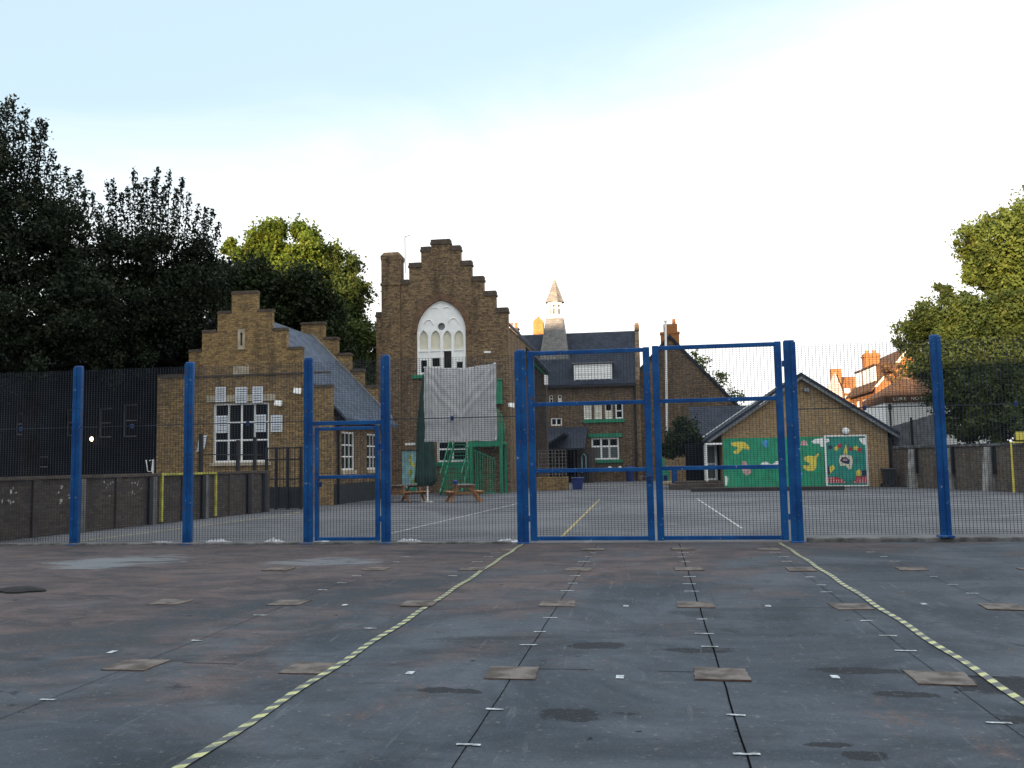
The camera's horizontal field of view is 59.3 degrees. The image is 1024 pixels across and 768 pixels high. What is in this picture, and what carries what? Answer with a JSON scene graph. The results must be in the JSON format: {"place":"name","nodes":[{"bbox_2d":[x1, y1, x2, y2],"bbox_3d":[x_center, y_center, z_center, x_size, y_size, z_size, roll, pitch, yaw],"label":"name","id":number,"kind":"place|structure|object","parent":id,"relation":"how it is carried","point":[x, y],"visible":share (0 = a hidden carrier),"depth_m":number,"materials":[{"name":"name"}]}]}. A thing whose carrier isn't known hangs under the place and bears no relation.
{"place":"outdoors","nodes":[
{"label":"outdoors","id":0,"kind":"place"},
{"bbox_2d":[0,541,1023,767],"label":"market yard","id":1,"kind":"structure","parent":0,"point":[795,645],"depth_m":7.73,"materials":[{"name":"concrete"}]},
{"bbox_2d":[0,586,46,593],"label":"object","id":2,"kind":"object","parent":1,"relation":"on","point":[19,589],"visible":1,"depth_m":12.26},
{"bbox_2d":[101,659,171,670],"bbox_3d":[-3.171,2.369,7.590,0.411,0.010,0.412,-2,-5,10],"label":"concrete pad","id":3,"kind":"object","parent":1,"relation":"on","point":[135,664],"visible":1,"depth_m":7.57,"materials":[{"name":"concrete"}]},
{"bbox_2d":[146,599,194,604],"bbox_3d":[-4.217,2.694,11.120,0.437,0.008,0.441,-2,-5,7],"label":"concrete pad","id":4,"kind":"object","parent":1,"relation":"on","point":[169,601],"visible":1,"depth_m":11.11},
{"bbox_2d":[0,545,435,718],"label":"concrete seam","id":5,"kind":"object","parent":1,"relation":"on","point":[173,649],"visible":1,"depth_m":8.16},
{"bbox_2d":[261,567,295,570],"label":"concrete pad","id":6,"kind":"object","parent":1,"relation":"on","point":[278,568],"visible":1,"depth_m":14.40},
{"bbox_2d":[266,600,311,605],"bbox_3d":[-2.701,2.647,10.897,0.415,0.009,0.418,-2,-5,11],"label":"concrete pad","id":7,"kind":"object","parent":1,"relation":"on","point":[288,603],"visible":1,"depth_m":10.86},
{"bbox_2d":[278,662,336,674],"bbox_3d":[-1.650,2.323,7.361,0.404,0.009,0.406,-2,-5,8],"label":"concrete pad","id":8,"kind":"object","parent":1,"relation":"on","point":[315,668],"visible":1,"depth_m":7.33,"materials":[{"name":"concrete"}]},
{"bbox_2d":[172,544,523,767],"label":"hazard tape","id":9,"kind":"object","parent":1,"relation":"on","point":[233,733],"visible":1,"depth_m":6.70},
{"bbox_2d":[361,567,390,570],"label":"concrete pad","id":10,"kind":"object","parent":1,"relation":"on","point":[375,568],"visible":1,"depth_m":14.21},
{"bbox_2d":[399,600,437,606],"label":"concrete pad","id":11,"kind":"object","parent":1,"relation":"on","point":[414,603],"visible":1,"depth_m":10.58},
{"bbox_2d":[458,567,486,570],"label":"concrete pad","id":12,"kind":"object","parent":1,"relation":"on","point":[471,568],"visible":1,"depth_m":13.98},
{"bbox_2d":[484,666,538,679],"bbox_3d":[0.000,2.268,7.065,0.410,0.009,0.421,-2,-5,8],"label":"concrete pad","id":13,"kind":"object","parent":1,"relation":"on","point":[509,673],"visible":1,"depth_m":7.04,"materials":[{"name":"concrete"}]},
{"bbox_2d":[452,543,597,767],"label":"concrete seam","id":14,"kind":"object","parent":1,"relation":"on","point":[509,680],"visible":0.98,"depth_m":6.39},
{"bbox_2d":[539,600,574,606],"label":"concrete pad","id":15,"kind":"object","parent":1,"relation":"on","point":[569,603],"visible":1,"depth_m":10.43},
{"bbox_2d":[564,567,592,570],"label":"concrete pad","id":16,"kind":"object","parent":1,"relation":"on","point":[578,569],"visible":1,"depth_m":13.70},
{"bbox_2d":[183,662,997,676],"bbox_3d":[0.405,2.269,7.159,16.500,0.001,0.032,-2,-5,9],"label":"concrete crack","id":17,"kind":"object","parent":1,"relation":"on","point":[539,668],"visible":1,"depth_m":7.20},
{"bbox_2d":[582,548,603,550],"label":"concrete pad","id":18,"kind":"object","parent":1,"relation":"on","point":[592,549],"visible":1,"depth_m":16.67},
{"bbox_2d":[673,567,704,570],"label":"concrete pad","id":19,"kind":"object","parent":1,"relation":"on","point":[688,568],"visible":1,"depth_m":13.44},
{"bbox_2d":[676,601,714,607],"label":"concrete pad","id":20,"kind":"object","parent":1,"relation":"on","point":[683,604],"visible":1,"depth_m":10.18,"materials":[{"name":"concrete"}]},
{"bbox_2d":[679,544,751,767],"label":"concrete seam","id":21,"kind":"object","parent":1,"relation":"on","point":[747,756],"visible":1,"depth_m":6.29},
{"bbox_2d":[694,667,751,681],"bbox_3d":[1.601,2.222,6.891,0.416,0.016,0.406,-2,-5,9],"label":"concrete pad","id":22,"kind":"object","parent":1,"relation":"on","point":[721,674],"visible":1,"depth_m":6.84,"materials":[{"name":"concrete"}]},
{"bbox_2d":[785,567,816,571],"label":"concrete pad","id":23,"kind":"object","parent":1,"relation":"on","point":[800,569],"visible":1,"depth_m":13.15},
{"bbox_2d":[828,603,874,609],"bbox_3d":[3.728,2.448,9.894,0.408,0.010,0.424,-2,-5,7],"label":"concrete pad","id":24,"kind":"object","parent":1,"relation":"on","point":[851,606],"visible":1,"depth_m":9.88,"materials":[{"name":"concrete"}]},
{"bbox_2d":[765,544,1021,735],"bbox_3d":[3.682,2.437,9.759,0.016,0.001,15.750,-2,-5,9],"label":"concrete seam","id":25,"kind":"object","parent":1,"relation":"on","point":[917,658],"visible":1,"depth_m":7.17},
{"bbox_2d":[779,543,1023,704],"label":"hazard tape","id":26,"kind":"object","parent":1,"relation":"on","point":[997,684],"visible":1,"depth_m":8.00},
{"bbox_2d":[894,567,928,570],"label":"concrete pad","id":27,"kind":"object","parent":1,"relation":"on","point":[911,568],"visible":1,"depth_m":13.05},
{"bbox_2d":[903,670,976,686],"bbox_3d":[3.178,2.178,6.666,0.434,0.010,0.432,-2,-5,10],"label":"concrete pad","id":28,"kind":"object","parent":1,"relation":"on","point":[943,678],"visible":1,"depth_m":6.64,"materials":[{"name":"concrete"}]},
{"bbox_2d":[978,603,1023,610],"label":"concrete pad","id":29,"kind":"object","parent":1,"relation":"on","point":[1002,607],"visible":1,"depth_m":9.66,"materials":[{"name":"concrete"}]},
{"bbox_2d":[0,480,1023,542],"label":"playground","id":30,"kind":"object","parent":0,"point":[431,513],"depth_m":25.91},
{"bbox_2d":[0,93,207,476],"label":"broadleaf tree","id":31,"kind":"object","parent":30,"relation":"on","point":[56,305],"visible":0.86,"depth_m":37.42,"materials":[{"name":"green plant"}]},
{"bbox_2d":[0,318,216,476],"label":"dark terrace","id":32,"kind":"structure","parent":30,"relation":"on","point":[149,390],"depth_m":41.47,"materials":[{"name":"black brick"}]},
{"bbox_2d":[16,414,21,434],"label":"window","id":33,"kind":"structure","parent":32,"relation":"in","point":[18,419],"depth_m":42.14,"materials":[{"name":"black glass"}]},
{"bbox_2d":[40,456,47,475],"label":"window","id":34,"kind":"structure","parent":32,"relation":"in","point":[43,470],"depth_m":41.78,"materials":[{"name":"black glass"}]},
{"bbox_2d":[67,409,71,435],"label":"window","id":35,"kind":"structure","parent":32,"relation":"in","point":[68,410],"depth_m":41.75,"materials":[{"name":"black glass"}]},
{"bbox_2d":[99,408,111,437],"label":"window","id":36,"kind":"structure","parent":32,"relation":"in","point":[103,411],"depth_m":41.48,"materials":[{"name":"black glass"}]},
{"bbox_2d":[124,404,136,436],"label":"window","id":37,"kind":"structure","parent":32,"relation":"in","point":[133,412],"depth_m":41.30,"materials":[{"name":"black glass"}]},
{"bbox_2d":[0,470,270,540],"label":"boundary wall","id":38,"kind":"structure","parent":30,"relation":"on","point":[240,488],"depth_m":25.50,"materials":[{"name":"brick"}]},
{"bbox_2d":[198,434,261,471],"bbox_3d":[-9.656,2.400,31.130,0.100,1.270,3.825,-2,-5,15],"label":"railing","id":39,"kind":"object","parent":38,"relation":"on","point":[237,469],"visible":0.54,"depth_m":31.37,"materials":[{"name":"black metal"}]},
{"bbox_2d":[71,166,242,390],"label":"upright tree","id":40,"kind":"object","parent":30,"relation":"on","point":[183,315],"visible":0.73,"depth_m":40.10,"materials":[{"name":"green plant"}]},
{"bbox_2d":[0,357,313,544],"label":"fence","id":41,"kind":"object","parent":30,"relation":"on","point":[188,453],"visible":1,"depth_m":19.73,"materials":[{"name":"metal"}]},
{"bbox_2d":[0,541,511,544],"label":"fence kerb","id":42,"kind":"structure","parent":30,"relation":"on","point":[268,543],"depth_m":19.15,"materials":[{"name":"concrete"}]},
{"bbox_2d":[156,290,397,504],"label":"school building","id":43,"kind":"structure","parent":30,"relation":"on","point":[245,334],"depth_m":38.51,"materials":[{"name":"brown brick"}]},
{"bbox_2d":[215,387,225,401],"bbox_3d":[-12.433,0.453,38.377,0.470,0.651,0.028,-2,-5,9],"label":"notice board","id":44,"kind":"object","parent":43,"relation":"attached to","point":[219,398],"visible":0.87,"depth_m":38.37,"materials":[{"name":"white paper"}]},
{"bbox_2d":[216,416,227,432],"bbox_3d":[-12.379,1.718,38.379,0.513,0.733,0.028,-2,-5,9],"label":"notice board","id":45,"kind":"object","parent":43,"relation":"attached to","point":[225,428],"visible":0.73,"depth_m":38.37,"materials":[{"name":"white paper"}]},
{"bbox_2d":[235,387,245,402],"bbox_3d":[-11.503,0.462,38.232,0.536,0.668,0.028,-2,-5,9],"label":"notice board","id":46,"kind":"object","parent":43,"relation":"attached to","point":[238,393],"visible":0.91,"depth_m":38.23,"materials":[{"name":"white paper"}]},
{"bbox_2d":[210,402,270,465],"bbox_3d":[-11.492,2.122,38.206,2.720,2.670,0.240,-2,-5,9],"label":"window","id":47,"kind":"structure","parent":43,"relation":"in","point":[227,443],"depth_m":38.28,"materials":[{"name":"white paint"}]},
{"bbox_2d":[238,329,244,349],"bbox_3d":[-11.557,-1.904,38.590,0.320,0.880,0.250,-2,-5,9],"label":"slit window","id":48,"kind":"structure","parent":43,"relation":"in","point":[241,332],"depth_m":38.47,"materials":[{"name":"stone"}]},
{"bbox_2d":[252,386,262,402],"bbox_3d":[-10.780,0.450,38.120,0.466,0.689,0.028,-2,-5,9],"label":"notice board","id":49,"kind":"object","parent":43,"relation":"attached to","point":[257,396],"visible":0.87,"depth_m":38.11,"materials":[{"name":"white paper"}]},
{"bbox_2d":[255,415,265,431],"bbox_3d":[-10.655,1.664,38.116,0.487,0.729,0.028,-2,-5,9],"label":"notice board","id":50,"kind":"object","parent":43,"relation":"attached to","point":[257,426],"visible":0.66,"depth_m":38.11,"materials":[{"name":"white paper"}]},
{"bbox_2d":[271,415,281,431],"bbox_3d":[-9.912,1.660,37.884,0.507,0.705,0.028,-2,-5,9],"label":"notice board","id":51,"kind":"object","parent":43,"relation":"attached to","point":[276,418],"visible":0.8,"depth_m":37.88,"materials":[{"name":"white paper"}]},
{"bbox_2d":[341,431,356,474],"bbox_3d":[-7.201,3.026,39.479,0.220,1.860,1.890,-2,-5,9],"label":"window","id":52,"kind":"structure","parent":43,"relation":"in","point":[343,431],"depth_m":39.65,"materials":[{"name":"white paint"}]},
{"bbox_2d":[367,434,374,471],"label":"window","id":53,"kind":"structure","parent":43,"relation":"in","point":[367,434],"depth_m":42.91,"materials":[{"name":"white paint"}]},
{"bbox_2d":[188,246,372,365],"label":"dense tree","id":54,"kind":"object","parent":30,"relation":"on","point":[309,298],"visible":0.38,"depth_m":50.98,"materials":[{"name":"green plant"}]},
{"bbox_2d":[218,213,346,288],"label":"sunlit tree","id":55,"kind":"object","parent":30,"relation":"on","point":[268,237],"visible":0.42,"depth_m":69.79,"materials":[{"name":"green plant"}]},
{"bbox_2d":[265,447,302,508],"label":"steel gate","id":56,"kind":"structure","parent":30,"relation":"on","point":[297,502],"depth_m":34.54,"materials":[{"name":"metal"}]},
{"bbox_2d":[317,244,380,384],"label":"leafy tree","id":57,"kind":"object","parent":30,"relation":"on","point":[350,282],"visible":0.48,"depth_m":67.78,"materials":[{"name":"green plant"}]},
{"bbox_2d":[391,484,429,501],"bbox_3d":[-4.634,4.774,39.210,1.510,0.778,1.500,-5,-6,37],"label":"picnic table","id":58,"kind":"object","parent":30,"relation":"on","point":[402,486],"visible":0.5,"depth_m":38.95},
{"bbox_2d":[312,350,530,543],"bbox_3d":[-1.967,1.347,18.908,4.660,3.990,0.300,-2,-5,9],"label":"fence","id":59,"kind":"object","parent":30,"relation":"on","point":[522,503],"visible":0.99,"depth_m":18.78,"materials":[{"name":"metal"}]},
{"bbox_2d":[314,425,380,540],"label":"pedestrian gate","id":60,"kind":"structure","parent":59,"relation":"attached to","point":[318,476],"depth_m":19.03,"materials":[{"name":"metal"}]},
{"bbox_2d":[424,363,496,441],"bbox_3d":[-1.093,0.386,18.883,1.572,1.646,0.176,-2,-5,9],"label":"cloth sheet","id":61,"kind":"object","parent":59,"relation":"attached to","point":[461,429],"visible":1,"depth_m":18.92,"materials":[{"name":"grey fabric"}]},
{"bbox_2d":[525,347,654,540],"bbox_3d":[1.554,1.222,18.294,2.559,3.890,0.192,-2,-5,9],"label":"gate leaf","id":62,"kind":"object","parent":59,"relation":"attached to","point":[533,470],"visible":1,"depth_m":18.32,"materials":[{"name":"blue paint"}]},
{"bbox_2d":[414,374,437,502],"bbox_3d":[-3.681,2.269,38.462,1.006,5.550,0.713,-2,-5,9],"label":"closed parasol","id":63,"kind":"object","parent":30,"relation":"on","point":[422,445],"visible":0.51,"depth_m":38.23,"materials":[{"name":"green fabric"}]},
{"bbox_2d":[375,239,537,492],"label":"school hall","id":64,"kind":"structure","parent":30,"relation":"on","point":[440,302],"depth_m":50.70,"materials":[{"name":"brown brick"}]},
{"bbox_2d":[402,450,416,491],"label":"painted door","id":65,"kind":"structure","parent":64,"relation":"in","point":[408,456],"depth_m":50.37,"materials":[{"name":"blue paint"}]},
{"bbox_2d":[417,300,465,373],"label":"pointed window","id":66,"kind":"structure","parent":64,"relation":"in","point":[441,331],"depth_m":50.74,"materials":[{"name":"white paint"}]},
{"bbox_2d":[436,441,467,465],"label":"window","id":67,"kind":"structure","parent":64,"relation":"in","point":[441,459],"depth_m":50.05,"materials":[{"name":"white paint"}]},
{"bbox_2d":[444,484,483,502],"bbox_3d":[-2.042,4.651,38.314,1.510,0.778,1.500,0,-5,-11],"label":"picnic table","id":68,"kind":"object","parent":30,"relation":"on","point":[473,491],"visible":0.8,"depth_m":37.89,"materials":[{"name":"wood"}]},
{"bbox_2d":[439,379,507,494],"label":"fire escape","id":69,"kind":"object","parent":30,"relation":"on","point":[499,398],"visible":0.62,"depth_m":47.82,"materials":[{"name":"green paint"}]},
{"bbox_2d":[526,347,550,487],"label":"school wing","id":70,"kind":"structure","parent":30,"relation":"on","point":[538,365],"depth_m":57.42,"materials":[{"name":"brick"}]},
{"bbox_2d":[536,450,568,489],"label":"planter","id":71,"kind":"object","parent":30,"relation":"on","point":[548,483],"visible":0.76,"depth_m":51.61,"materials":[{"name":"brown wood"}]},
{"bbox_2d":[548,427,595,482],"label":"porch","id":72,"kind":"object","parent":30,"relation":"on","point":[573,450],"visible":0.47,"depth_m":68.91,"materials":[{"name":"black stone"}]},
{"bbox_2d":[580,455,588,481],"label":"door","id":73,"kind":"structure","parent":72,"relation":"in","point":[584,463],"depth_m":67.80,"materials":[{"name":"black paint"}]},
{"bbox_2d":[572,477,583,489],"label":"recycling bin","id":74,"kind":"object","parent":30,"relation":"on","point":[575,487],"visible":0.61,"depth_m":51.95,"materials":[{"name":"blue plastic"}]},
{"bbox_2d":[561,500,598,535],"bbox_3d":[2.368,4.105,28.736,0.070,0.001,19.002,-2,-5,8],"label":"court line","id":75,"kind":"object","parent":30,"relation":"on","point":[564,533],"visible":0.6,"depth_m":24.38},
{"bbox_2d":[517,274,642,480],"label":"schoolhouse","id":76,"kind":"structure","parent":30,"relation":"on","point":[555,336],"depth_m":72.26,"materials":[{"name":"brown brick"}]},
{"bbox_2d":[533,316,543,334],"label":"chimney","id":77,"kind":"object","parent":76,"relation":"attached to","point":[538,325],"visible":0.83,"depth_m":78.93,"materials":[{"name":"brick"}]},
{"bbox_2d":[551,418,561,425],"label":"window","id":78,"kind":"structure","parent":76,"relation":"in","point":[554,421],"depth_m":72.38,"materials":[{"name":"white paint"}]},
{"bbox_2d":[584,405,591,418],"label":"window","id":79,"kind":"structure","parent":76,"relation":"in","point":[587,408],"depth_m":72.10,"materials":[{"name":"white paint"}]},
{"bbox_2d":[574,364,611,379],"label":"dormer window","id":80,"kind":"structure","parent":76,"relation":"in","point":[601,370],"depth_m":72.20,"materials":[{"name":"glass"}]},
{"bbox_2d":[594,405,601,418],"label":"window","id":81,"kind":"structure","parent":76,"relation":"in","point":[598,409],"depth_m":71.98,"materials":[{"name":"white paint"}]},
{"bbox_2d":[591,437,618,459],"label":"window","id":82,"kind":"structure","parent":76,"relation":"in","point":[614,449],"depth_m":71.61,"materials":[{"name":"white paint"}]},
{"bbox_2d":[605,405,612,418],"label":"window","id":83,"kind":"structure","parent":76,"relation":"in","point":[606,406],"depth_m":71.83,"materials":[{"name":"white paint"}]},
{"bbox_2d":[662,455,685,484],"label":"garden wall","id":84,"kind":"structure","parent":30,"relation":"on","point":[670,462],"depth_m":57.82,"materials":[{"name":"brick"}]},
{"bbox_2d":[661,411,705,460],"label":"tree","id":85,"kind":"object","parent":30,"relation":"on","point":[686,437],"visible":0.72,"depth_m":52.69,"materials":[{"name":"green plant"}]},
{"bbox_2d":[635,319,739,479],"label":"gable house","id":86,"kind":"structure","parent":30,"relation":"on","point":[673,333],"depth_m":72.05,"materials":[{"name":"brown brick"}]},
{"bbox_2d":[664,320,667,435],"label":"flue pipe","id":87,"kind":"object","parent":86,"relation":"attached to","point":[665,323],"visible":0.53,"depth_m":71.73,"materials":[{"name":"metal"}]},
{"bbox_2d":[690,349,745,404],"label":"distant tree","id":88,"kind":"object","parent":30,"relation":"on","point":[720,378],"visible":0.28,"depth_m":80.40,"materials":[{"name":"green plant"}]},
{"bbox_2d":[691,486,844,491],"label":"timber edging","id":89,"kind":"object","parent":30,"relation":"on","point":[714,489],"visible":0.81,"depth_m":44.69,"materials":[{"name":"wood"}]},
{"bbox_2d":[670,373,899,489],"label":"mural building","id":90,"kind":"structure","parent":30,"relation":"on","point":[701,476],"depth_m":48.66,"materials":[{"name":"brick"}]},
{"bbox_2d":[662,458,670,483],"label":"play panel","id":91,"kind":"object","parent":90,"relation":"on","point":[663,464],"visible":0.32,"depth_m":51.03,"materials":[{"name":"green paint"}]},
{"bbox_2d":[703,444,717,479],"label":"glazed door","id":92,"kind":"structure","parent":90,"relation":"in","point":[709,447],"depth_m":51.23,"materials":[{"name":"white paint"}]},
{"bbox_2d":[689,405,752,443],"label":"slate lean to","id":93,"kind":"object","parent":90,"relation":"part of","point":[716,419],"visible":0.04,"depth_m":61.05,"materials":[{"name":"stone"}]},
{"bbox_2d":[723,437,825,486],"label":"mural board","id":94,"kind":"object","parent":90,"relation":"attached to","point":[731,454],"visible":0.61,"depth_m":48.75,"materials":[{"name":"green paint"}]},
{"bbox_2d":[824,435,868,485],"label":"mural board","id":95,"kind":"object","parent":90,"relation":"attached to","point":[844,464],"visible":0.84,"depth_m":48.11,"materials":[{"name":"teal paint"}]},
{"bbox_2d":[880,468,895,486],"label":"wheelie bin","id":96,"kind":"object","parent":30,"relation":"on","point":[888,477],"visible":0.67,"depth_m":46.93,"materials":[{"name":"black paint"}]},
{"bbox_2d":[881,359,922,381],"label":"building","id":97,"kind":"structure","parent":30,"relation":"on","point":[888,372],"depth_m":62.85,"materials":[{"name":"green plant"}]},
{"bbox_2d":[783,335,1023,542],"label":"fence","id":98,"kind":"object","parent":30,"relation":"on","point":[794,445],"visible":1,"depth_m":17.41,"materials":[{"name":"metal"}]},
{"bbox_2d":[652,341,790,540],"bbox_3d":[4.147,1.133,17.899,2.589,3.910,0.192,-2,-5,9],"label":"gate leaf","id":99,"kind":"object","parent":98,"relation":"attached to","point":[780,439],"visible":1,"depth_m":17.92,"materials":[{"name":"blue paint"}]},
{"bbox_2d":[802,497,1022,516],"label":"court circle","id":100,"kind":"object","parent":30,"relation":"on","point":[910,515],"visible":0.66,"depth_m":27.56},
{"bbox_2d":[806,536,1023,541],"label":"fence kerb","id":101,"kind":"structure","parent":30,"relation":"on","point":[931,539],"depth_m":17.19,"materials":[{"name":"concrete"}]},
{"bbox_2d":[862,379,990,446],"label":"white building","id":102,"kind":"structure","parent":30,"relation":"on","point":[908,411],"depth_m":57.03,"materials":[{"name":"paint"}]},
{"bbox_2d":[887,280,1023,443],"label":"rounded tree","id":103,"kind":"object","parent":30,"relation":"on","point":[966,315],"visible":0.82,"depth_m":49.89,"materials":[{"name":"green plant"}]},
{"bbox_2d":[891,442,1023,491],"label":"boundary wall","id":104,"kind":"structure","parent":30,"relation":"on","point":[914,468],"depth_m":41.86,"materials":[{"name":"concrete"}]},
{"bbox_2d":[888,414,934,445],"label":"timber fence","id":105,"kind":"object","parent":104,"relation":"on","point":[919,431],"visible":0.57,"depth_m":46.16,"materials":[{"name":"wood"}]},
{"bbox_2d":[944,185,1023,296],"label":"sunlit tree","id":106,"kind":"object","parent":30,"relation":"on","point":[996,261],"visible":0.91,"depth_m":57.85,"materials":[{"name":"green plant"}]},
{"bbox_2d":[1010,432,1023,492],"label":"goal frame","id":107,"kind":"object","parent":30,"relation":"on","point":[1012,465],"visible":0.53,"depth_m":37.88,"materials":[{"name":"yellow paint"}]},
{"bbox_2d":[0,0,1023,441],"label":"sky","id":108,"kind":"structure","parent":0,"point":[730,171],"materials":[{"name":"white"}]},
{"bbox_2d":[827,369,855,401],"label":"terrace house","id":109,"kind":"structure","parent":0,"point":[842,383],"depth_m":84.68,"materials":[{"name":"orange brick"}]},
{"bbox_2d":[846,350,911,409],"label":"terrace house","id":110,"kind":"structure","parent":0,"point":[869,379],"depth_m":72.72,"materials":[{"name":"orange brick"}]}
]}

